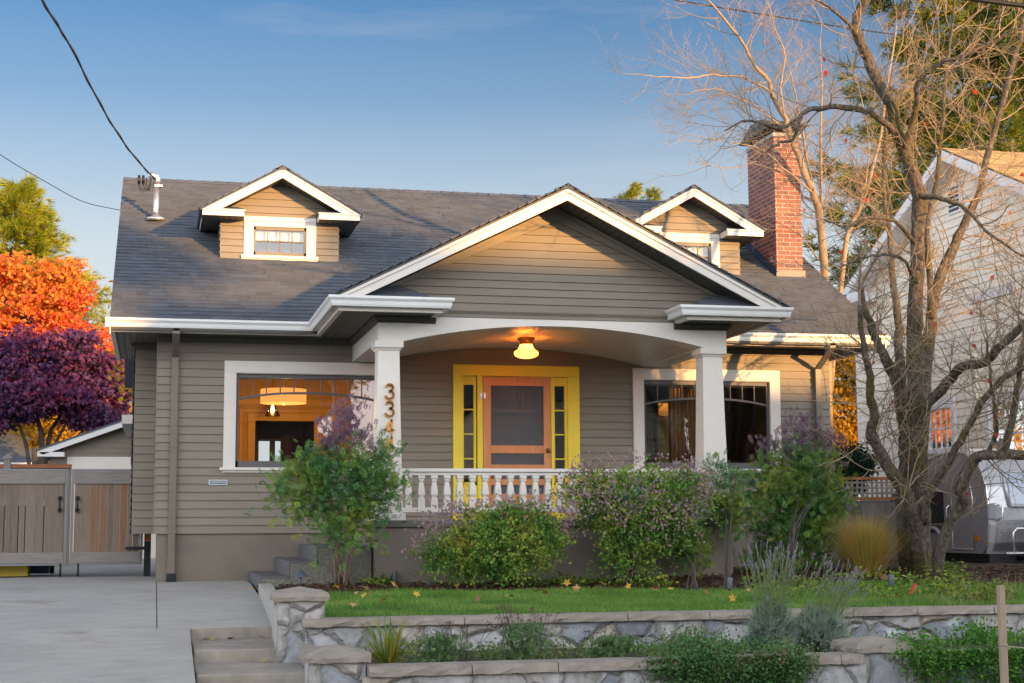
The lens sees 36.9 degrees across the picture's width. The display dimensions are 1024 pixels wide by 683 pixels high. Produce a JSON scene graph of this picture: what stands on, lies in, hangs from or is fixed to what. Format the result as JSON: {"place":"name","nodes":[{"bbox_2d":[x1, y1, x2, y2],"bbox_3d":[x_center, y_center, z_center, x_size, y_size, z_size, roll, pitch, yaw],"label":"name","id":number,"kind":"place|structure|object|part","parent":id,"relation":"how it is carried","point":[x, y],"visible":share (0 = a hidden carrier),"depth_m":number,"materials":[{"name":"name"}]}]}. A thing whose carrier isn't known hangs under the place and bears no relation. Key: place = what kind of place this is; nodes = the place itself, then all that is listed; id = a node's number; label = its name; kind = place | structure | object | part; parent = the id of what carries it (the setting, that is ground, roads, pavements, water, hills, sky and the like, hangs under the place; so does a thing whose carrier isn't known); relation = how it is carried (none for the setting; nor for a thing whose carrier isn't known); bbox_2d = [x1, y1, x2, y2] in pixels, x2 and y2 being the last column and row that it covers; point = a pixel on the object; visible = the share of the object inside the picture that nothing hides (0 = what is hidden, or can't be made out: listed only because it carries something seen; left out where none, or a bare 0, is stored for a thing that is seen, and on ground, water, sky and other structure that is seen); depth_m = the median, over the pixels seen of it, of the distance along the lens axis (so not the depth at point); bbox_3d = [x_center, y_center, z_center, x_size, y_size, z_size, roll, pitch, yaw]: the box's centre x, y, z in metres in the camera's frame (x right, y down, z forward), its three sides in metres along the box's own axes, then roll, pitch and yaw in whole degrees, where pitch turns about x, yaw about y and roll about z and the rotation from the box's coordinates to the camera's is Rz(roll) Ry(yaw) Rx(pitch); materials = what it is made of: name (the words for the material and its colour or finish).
{"place":"outdoors","nodes":[
{"label":"outdoors","id":0,"kind":"place"},
{"bbox_2d":[0,566,29,576],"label":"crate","id":1,"kind":"object","parent":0,"point":[14,571],"visible":0.73,"depth_m":21.84,"materials":[{"name":"yellow plastic"}]},
{"bbox_2d":[0,558,271,682],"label":"driveway","id":2,"kind":"structure","parent":0,"point":[110,624],"depth_m":14.46,"materials":[{"name":"concrete"}]},
{"bbox_2d":[3,501,18,548],"bbox_3d":[-7.524,2.875,22.497,0.600,1.087,0.696,1,-7,-13],"label":"wheeled bin","id":3,"kind":"object","parent":2,"relation":"on","point":[4,519],"visible":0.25,"depth_m":22.25,"materials":[{"name":"black plastic"}]},
{"bbox_2d":[0,469,67,576],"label":"driveway gate","id":4,"kind":"structure","parent":2,"relation":"on","point":[55,481],"depth_m":21.69,"materials":[{"name":"brown wood"}]},
{"bbox_2d":[0,454,71,565],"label":"cedar fence","id":5,"kind":"object","parent":2,"relation":"on","point":[7,458],"visible":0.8,"depth_m":27.88,"materials":[{"name":"wood"}]},
{"bbox_2d":[17,501,54,573],"bbox_3d":[-7.060,2.897,22.706,0.600,1.087,0.696,1,-7,-13],"label":"wheeled bin","id":6,"kind":"object","parent":2,"relation":"on","point":[41,569],"visible":0.17,"depth_m":22.44,"materials":[{"name":"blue plastic"}]},
{"bbox_2d":[125,534,150,575],"bbox_3d":[-5.361,3.010,21.991,0.355,0.720,0.180,1,-7,-13],"label":"gate post","id":7,"kind":"object","parent":2,"relation":"on","point":[146,548],"visible":0.88,"depth_m":21.98,"materials":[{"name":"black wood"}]},
{"bbox_2d":[0,0,1020,500],"label":"sky","id":8,"kind":"structure","parent":0,"point":[481,96],"materials":[{"name":"blue"}]},
{"bbox_2d":[590,477,664,518],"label":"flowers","id":9,"kind":"object","parent":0,"point":[627,496],"visible":0.01,"depth_m":19.03,"materials":[{"name":"purple plant"}]},
{"bbox_2d":[274,559,1023,592],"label":"planting bed","id":10,"kind":"object","parent":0,"point":[896,564],"visible":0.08,"depth_m":18.12,"materials":[{"name":"brown soil"}]},
{"bbox_2d":[293,570,307,586],"bbox_3d":[-2.339,2.630,16.967,0.170,0.200,0.170,1,-7,-13],"label":"path light","id":11,"kind":"object","parent":10,"relation":"on","point":[300,573],"visible":0.92,"depth_m":16.95,"materials":[{"name":"metal"}]},
{"bbox_2d":[245,394,414,585],"bbox_3d":[-2.028,1.661,17.077,1.929,2.174,1.346,1,-7,-13],"label":"nandina shrub","id":12,"kind":"object","parent":10,"relation":"on","point":[314,473],"visible":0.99,"depth_m":16.96,"materials":[{"name":"green plant"}]},
{"bbox_2d":[392,571,396,580],"bbox_3d":[-1.343,2.705,17.556,0.060,0.160,0.058,1,-7,-13],"label":"spot light","id":13,"kind":"object","parent":10,"relation":"on","point":[394,574],"visible":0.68,"depth_m":17.54,"materials":[{"name":"black plastic"}]},
{"bbox_2d":[401,488,587,589],"bbox_3d":[-0.192,2.279,17.170,2.182,1.280,1.162,1,-7,-13],"label":"abelia shrub","id":14,"kind":"object","parent":10,"relation":"on","point":[523,533],"visible":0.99,"depth_m":16.98,"materials":[{"name":"green plant"}]},
{"bbox_2d":[549,447,724,585],"bbox_3d":[1.423,2.097,17.594,2.152,1.780,1.284,1,-7,-13],"label":"abelia shrub","id":15,"kind":"object","parent":10,"relation":"on","point":[666,505],"visible":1,"depth_m":17.50,"materials":[{"name":"green plant"}]},
{"bbox_2d":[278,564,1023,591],"bbox_3d":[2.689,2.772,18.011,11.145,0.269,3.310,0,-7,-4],"label":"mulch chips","id":16,"kind":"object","parent":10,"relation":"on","point":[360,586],"visible":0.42,"depth_m":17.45,"materials":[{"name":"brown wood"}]},
{"bbox_2d":[346,558,1021,606],"bbox_3d":[2.238,2.576,16.526,7.678,0.415,5.128,1,-7,-13],"label":"bed ground cover","id":17,"kind":"object","parent":10,"relation":"on","point":[987,591],"visible":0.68,"depth_m":16.59,"materials":[{"name":"green plant"}]},
{"bbox_2d":[692,447,770,588],"bbox_3d":[2.693,2.017,17.752,0.995,1.642,2.130,0,-7,-5],"label":"nandina shrub","id":18,"kind":"object","parent":10,"relation":"on","point":[729,508],"visible":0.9,"depth_m":18.31,"materials":[{"name":"green plant"}]},
{"bbox_2d":[584,0,939,492],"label":"bare tree","id":19,"kind":"object","parent":10,"relation":"on","point":[795,147],"visible":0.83,"depth_m":23.41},
{"bbox_2d":[733,407,867,584],"bbox_3d":[3.144,1.921,18.340,1.620,2.423,3.440,-4,-8,30],"label":"nandina shrub","id":20,"kind":"object","parent":10,"relation":"on","point":[803,514],"visible":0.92,"depth_m":18.81,"materials":[{"name":"green plant"}]},
{"bbox_2d":[641,0,1023,575],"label":"dogwood tree","id":21,"kind":"object","parent":10,"relation":"on","point":[915,399],"visible":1,"depth_m":18.13,"materials":[{"name":"brown plant"}]},
{"bbox_2d":[832,477,897,559],"bbox_3d":[6.445,2.852,24.528,4.890,1.365,0.090,1,-7,-13],"label":"lattice fence","id":22,"kind":"object","parent":10,"relation":"on","point":[867,508],"visible":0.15,"depth_m":24.38,"materials":[{"name":"red wood"}]},
{"bbox_2d":[812,510,925,575],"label":"ornamental grass","id":23,"kind":"object","parent":10,"relation":"on","point":[863,548],"depth_m":17.91,"materials":[{"name":"plant"}]},
{"bbox_2d":[843,148,1023,500],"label":"neighbour house","id":24,"kind":"structure","parent":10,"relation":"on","point":[953,214],"depth_m":28.04,"materials":[{"name":"beige wood"}]},
{"bbox_2d":[928,396,956,453],"bbox_3d":[7.995,1.570,28.657,0.090,1.030,1.160,1,-7,-13],"label":"window","id":25,"kind":"structure","parent":24,"relation":"in","point":[939,440],"depth_m":28.58,"materials":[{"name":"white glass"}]},
{"bbox_2d":[984,389,1023,450],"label":"window","id":26,"kind":"structure","parent":24,"relation":"in","point":[1017,442],"depth_m":26.43,"materials":[{"name":"white glass"}]},
{"bbox_2d":[890,449,1023,562],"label":"teardrop trailer","id":27,"kind":"object","parent":10,"relation":"on","point":[989,534],"visible":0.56,"depth_m":22.16,"materials":[{"name":"grey paint"}]},
{"bbox_3d":[6.449,2.533,23.435,0.025,0.480,0.580,1,-7,-13],"label":"side window","id":28,"kind":"part","parent":27,"relation":"part of","materials":[{"name":"black glass"}]},
{"bbox_3d":[6.639,2.483,22.602,0.033,1.160,0.630,1,-7,-13],"label":"door","id":29,"kind":"part","parent":27,"relation":"part of","materials":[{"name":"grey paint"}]},
{"bbox_3d":[7.736,2.131,22.221,1.400,0.558,0.215,1,-7,-13],"label":"front window","id":30,"kind":"part","parent":27,"relation":"part of","materials":[{"name":"clear glass"}]},
{"bbox_2d":[905,573,1023,605],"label":"dry grass","id":31,"kind":"structure","parent":10,"relation":"on","point":[973,593],"depth_m":15.13,"materials":[{"name":"plant"}]},
{"bbox_2d":[325,579,1023,616],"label":"lawn","id":32,"kind":"structure","parent":0,"point":[450,610],"depth_m":14.83,"materials":[{"name":"plant"}]},
{"bbox_2d":[573,584,579,591],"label":"fallen leaf","id":33,"kind":"object","parent":32,"relation":"on","point":[576,587],"visible":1,"depth_m":16.19,"materials":[{"name":"beige plant"}]},
{"bbox_2d":[657,522,716,590],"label":"nandina shrub","id":34,"kind":"object","parent":32,"relation":"on","point":[695,563],"visible":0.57,"depth_m":18.06,"materials":[{"name":"green plant"}]},
{"bbox_2d":[727,577,732,590],"bbox_3d":[2.293,2.565,16.165,0.060,0.160,0.058,1,-7,-13],"label":"spot light","id":35,"kind":"object","parent":32,"relation":"on","point":[729,584],"visible":0.97,"depth_m":16.14,"materials":[{"name":"black plastic"}]},
{"bbox_2d":[728,593,736,600],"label":"fallen leaf","id":36,"kind":"object","parent":32,"relation":"on","point":[732,597],"visible":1,"depth_m":14.82,"materials":[{"name":"yellow plant"}]},
{"bbox_2d":[888,574,893,586],"bbox_3d":[4.025,2.554,16.276,0.060,0.160,0.058,1,-7,-13],"label":"spot light","id":37,"kind":"object","parent":32,"relation":"on","point":[890,579],"visible":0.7,"depth_m":16.26,"materials":[{"name":"black plastic"}]},
{"bbox_2d":[909,583,916,593],"bbox_3d":[4.121,2.540,15.770,0.100,0.115,0.040,1,-7,-13],"label":"garden marker","id":38,"kind":"object","parent":32,"relation":"on","point":[914,586],"visible":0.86,"depth_m":15.77,"materials":[{"name":"red plastic"}]},
{"bbox_2d":[366,637,1023,663],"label":"terrace soil","id":39,"kind":"structure","parent":0,"point":[574,656],"depth_m":12.76,"materials":[{"name":"brown soil"}]},
{"bbox_2d":[351,607,436,663],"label":"flax plant","id":40,"kind":"object","parent":39,"relation":"on","point":[390,646],"visible":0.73,"depth_m":11.31,"materials":[{"name":"green plant"}]},
{"bbox_2d":[407,620,499,662],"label":"yarrow plant","id":41,"kind":"object","parent":39,"relation":"on","point":[448,651],"visible":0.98,"depth_m":11.80,"materials":[{"name":"green plant"}]},
{"bbox_2d":[490,604,563,659],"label":"yarrow plant","id":42,"kind":"object","parent":39,"relation":"on","point":[523,646],"visible":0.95,"depth_m":11.97,"materials":[{"name":"green plant"}]},
{"bbox_2d":[564,624,654,657],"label":"yarrow plant","id":43,"kind":"object","parent":39,"relation":"on","point":[615,640],"visible":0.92,"depth_m":12.09,"materials":[{"name":"green plant"}]},
{"bbox_2d":[348,621,990,662],"bbox_3d":[2.419,2.503,12.862,7.607,0.245,1.982,1,-7,-13],"label":"terrace ground cover","id":44,"kind":"object","parent":39,"relation":"on","point":[483,656],"visible":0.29,"depth_m":12.39,"materials":[{"name":"green plant"}]},
{"bbox_2d":[619,620,827,682],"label":"trailing ground cover","id":45,"kind":"object","parent":39,"relation":"on","point":[777,667],"visible":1,"depth_m":11.45,"materials":[{"name":"green plant"}]},
{"bbox_2d":[735,540,825,653],"bbox_3d":[2.269,2.116,12.638,0.882,0.971,0.609,1,-7,-13],"label":"lavender plant","id":46,"kind":"object","parent":39,"relation":"on","point":[771,622],"visible":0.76,"depth_m":12.56,"materials":[{"name":"green plant"}]},
{"bbox_2d":[793,557,881,651],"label":"lavender plant","id":47,"kind":"object","parent":39,"relation":"on","point":[823,624],"visible":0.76,"depth_m":12.65,"materials":[{"name":"green plant"}]},
{"bbox_2d":[859,612,1023,682],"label":"trailing ground cover","id":48,"kind":"object","parent":39,"relation":"on","point":[979,637],"visible":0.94,"depth_m":11.85,"materials":[{"name":"green plant"}]},
{"bbox_2d":[675,0,1022,49],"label":"power line","id":49,"kind":"object","parent":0,"point":[836,25],"visible":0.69,"depth_m":24.81,"materials":[{"name":"black rubber"}]},
{"bbox_2d":[966,0,1023,7],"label":"power line","id":50,"kind":"object","parent":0,"point":[1007,3],"visible":1,"depth_m":13.98,"materials":[{"name":"black rubber"}]},
{"bbox_3d":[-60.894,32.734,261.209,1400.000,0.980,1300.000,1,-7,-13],"label":"ground","id":51,"kind":"structure","parent":0,"visible":0},
{"bbox_2d":[0,429,31,463],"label":"neighbour house","id":52,"kind":"structure","parent":51,"relation":"on","point":[10,449],"depth_m":60.79,"materials":[{"name":"beige paint"}]},
{"bbox_2d":[4,411,85,454],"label":"yellow tree","id":53,"kind":"object","parent":51,"relation":"on","point":[31,432],"visible":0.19,"depth_m":46.65,"materials":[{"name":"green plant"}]},
{"bbox_2d":[0,169,131,439],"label":"cedar tree","id":54,"kind":"object","parent":51,"relation":"on","point":[20,207],"visible":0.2,"depth_m":63.50,"materials":[{"name":"green plant"}]},
{"bbox_2d":[0,319,131,463],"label":"maple tree","id":55,"kind":"object","parent":51,"relation":"on","point":[43,374],"visible":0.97,"depth_m":40.53,"materials":[{"name":"purple plant"}]},
{"bbox_2d":[0,250,131,463],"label":"maple tree","id":56,"kind":"object","parent":51,"relation":"on","point":[50,298],"visible":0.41,"depth_m":52.59,"materials":[{"name":"orange plant"}]},
{"bbox_2d":[36,420,155,558],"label":"garage","id":57,"kind":"structure","parent":51,"relation":"on","point":[108,446],"depth_m":34.85,"materials":[{"name":"paint"}]},
{"bbox_2d":[67,457,155,558],"bbox_3d":[-8.905,3.787,34.865,2.380,2.320,0.045,1,-7,-13],"label":"garage door","id":58,"kind":"structure","parent":57,"relation":"in","point":[77,462],"depth_m":34.86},
{"bbox_2d":[104,280,131,402],"bbox_3d":[-5.827,0.931,31.770,5.099,7.226,4.368,1,-7,-13],"label":"backyard tree","id":59,"kind":"object","parent":51,"relation":"on","point":[122,390],"depth_m":31.39,"materials":[{"name":"orange plant"}]},
{"bbox_2d":[191,627,303,682],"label":"concrete steps","id":60,"kind":"structure","parent":51,"relation":"on","point":[242,654],"depth_m":12.97,"materials":[{"name":"grey concrete"}]},
{"bbox_2d":[258,583,274,640],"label":"garden kerb","id":61,"kind":"structure","parent":51,"relation":"on","point":[265,590],"depth_m":15.65,"materials":[{"name":"concrete"}]},
{"bbox_2d":[270,586,329,665],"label":"stone pillar","id":62,"kind":"structure","parent":51,"relation":"on","point":[293,606],"depth_m":12.94,"materials":[{"name":"grey stone"}]},
{"bbox_2d":[249,544,371,590],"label":"porch steps","id":63,"kind":"structure","parent":51,"relation":"on","point":[285,568],"depth_m":17.73,"materials":[{"name":"grey paint"}]},
{"bbox_2d":[298,644,371,682],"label":"stone pillar","id":64,"kind":"structure","parent":51,"relation":"on","point":[334,663],"depth_m":10.94,"materials":[{"name":"grey stone"}]},
{"bbox_2d":[105,120,890,592],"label":"bungalow house","id":65,"kind":"structure","parent":51,"relation":"on","point":[675,326],"depth_m":20.41,"materials":[{"name":"paint"}]},
{"bbox_2d":[0,154,118,209],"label":"telephone wire","id":66,"kind":"object","parent":65,"relation":"attached to","point":[57,188],"visible":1,"depth_m":22.64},
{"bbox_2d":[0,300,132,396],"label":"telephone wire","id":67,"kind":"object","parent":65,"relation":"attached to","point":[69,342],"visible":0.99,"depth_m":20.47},
{"bbox_2d":[69,469,142,575],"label":"driveway gate","id":68,"kind":"structure","parent":65,"relation":"attached to","point":[95,488],"depth_m":21.90,"materials":[{"name":"brown wood"}]},
{"bbox_2d":[138,172,165,220],"bbox_3d":[-5.303,-2.039,22.591,0.419,0.919,0.300,1,-7,-13],"label":"service mast","id":69,"kind":"object","parent":65,"relation":"attached to","point":[157,186],"visible":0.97,"depth_m":22.58,"materials":[{"name":"metal"}]},
{"bbox_2d":[41,0,155,179],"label":"service cable","id":70,"kind":"object","parent":69,"relation":"attached to","point":[84,74],"visible":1,"depth_m":16.52,"materials":[{"name":"black rubber"}]},
{"bbox_2d":[209,480,226,484],"bbox_3d":[-3.787,1.814,19.761,0.233,0.062,0.017,1,-7,-13],"label":"wall plaque","id":71,"kind":"object","parent":65,"relation":"attached to","point":[217,482],"depth_m":19.75,"materials":[{"name":"white metal"}]},
{"bbox_2d":[256,439,279,460],"bbox_3d":[-4.434,2.296,28.340,0.580,0.990,0.040,1,-7,-13],"label":"back window frame","id":72,"kind":"structure","parent":65,"relation":"in","point":[272,441],"depth_m":28.35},
{"bbox_2d":[265,405,279,416],"bbox_3d":[-3.658,0.759,23.454,0.240,0.763,0.240,1,-7,-13],"label":"pendant lamp","id":73,"kind":"object","parent":65,"relation":"hanging from","point":[272,411],"visible":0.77,"depth_m":23.46,"materials":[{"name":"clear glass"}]},
{"bbox_2d":[260,380,305,404],"bbox_3d":[-3.307,0.575,22.214,0.660,0.693,0.660,1,-7,-13],"label":"pendant lamp","id":74,"kind":"object","parent":65,"relation":"hanging from","point":[296,399],"visible":0.89,"depth_m":21.94,"materials":[{"name":"glass"}]},
{"bbox_2d":[219,361,374,472],"bbox_3d":[-2.680,0.994,20.118,2.257,1.452,0.130,1,-7,-13],"label":"window","id":75,"kind":"structure","parent":65,"relation":"in","point":[234,370],"depth_m":20.02,"materials":[{"name":"white wood"}]},
{"bbox_2d":[480,376,551,518],"bbox_3d":[0.054,1.426,20.671,0.980,1.915,0.087,1,-7,-13],"label":"screen door","id":76,"kind":"structure","parent":65,"relation":"in","point":[516,410],"depth_m":20.72,"materials":[{"name":"brown wood"}]},
{"bbox_2d":[514,337,537,358],"bbox_3d":[0.182,0.084,19.696,0.312,0.265,0.312,1,-7,-13],"label":"ceiling lamp","id":77,"kind":"object","parent":65,"relation":"attached to","point":[526,350],"visible":1,"depth_m":19.61,"materials":[{"name":"yellow glass"}]},
{"bbox_2d":[632,368,781,473],"bbox_3d":[2.724,1.113,21.363,2.257,1.452,0.130,1,-7,-13],"label":"window","id":78,"kind":"structure","parent":65,"relation":"in","point":[641,376],"depth_m":21.36,"materials":[{"name":"white wood"}]},
{"bbox_2d":[611,180,645,199],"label":"tree","id":79,"kind":"object","parent":51,"relation":"on","point":[633,190],"visible":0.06,"depth_m":74.81,"materials":[{"name":"green plant"}]},
{"bbox_2d":[639,184,664,200],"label":"tree","id":80,"kind":"object","parent":51,"relation":"on","point":[656,195],"visible":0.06,"depth_m":79.67,"materials":[{"name":"green plant"}]},
{"bbox_2d":[299,644,1023,682],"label":"retaining wall","id":81,"kind":"structure","parent":51,"relation":"on","point":[844,667],"depth_m":11.23,"materials":[{"name":"grey stone"}]},
{"bbox_2d":[301,604,1023,652],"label":"retaining wall","id":82,"kind":"structure","parent":51,"relation":"on","point":[345,630],"depth_m":13.52,"materials":[{"name":"grey stone"}]},
{"bbox_2d":[832,355,857,500],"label":"yellow tree","id":83,"kind":"object","parent":51,"relation":"on","point":[850,432],"visible":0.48,"depth_m":41.50,"materials":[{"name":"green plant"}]},
{"bbox_2d":[835,440,879,496],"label":"evergreen bush","id":84,"kind":"object","parent":51,"relation":"on","point":[852,468],"visible":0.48,"depth_m":29.77,"materials":[{"name":"green plant"}]},
{"bbox_2d":[830,635,913,682],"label":"stone pillar","id":85,"kind":"structure","parent":51,"relation":"on","point":[873,650],"depth_m":11.86,"materials":[{"name":"grey stone"}]},
{"bbox_2d":[802,0,1023,287],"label":"fir tree","id":86,"kind":"object","parent":51,"relation":"on","point":[1012,128],"visible":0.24,"depth_m":41.50,"materials":[{"name":"green plant"}]},
{"bbox_2d":[900,2,1023,172],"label":"fir tree","id":87,"kind":"object","parent":51,"relation":"on","point":[1007,114],"visible":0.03,"depth_m":49.85,"materials":[{"name":"green plant"}]},
{"label":"sidewalk","id":88,"kind":"structure","parent":0,"visible":0},
{"bbox_2d":[996,585,1023,682],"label":"wooden stake","id":89,"kind":"object","parent":88,"relation":"on","point":[1002,635],"visible":1,"depth_m":9.65,"materials":[{"name":"brown wood"}]}
]}

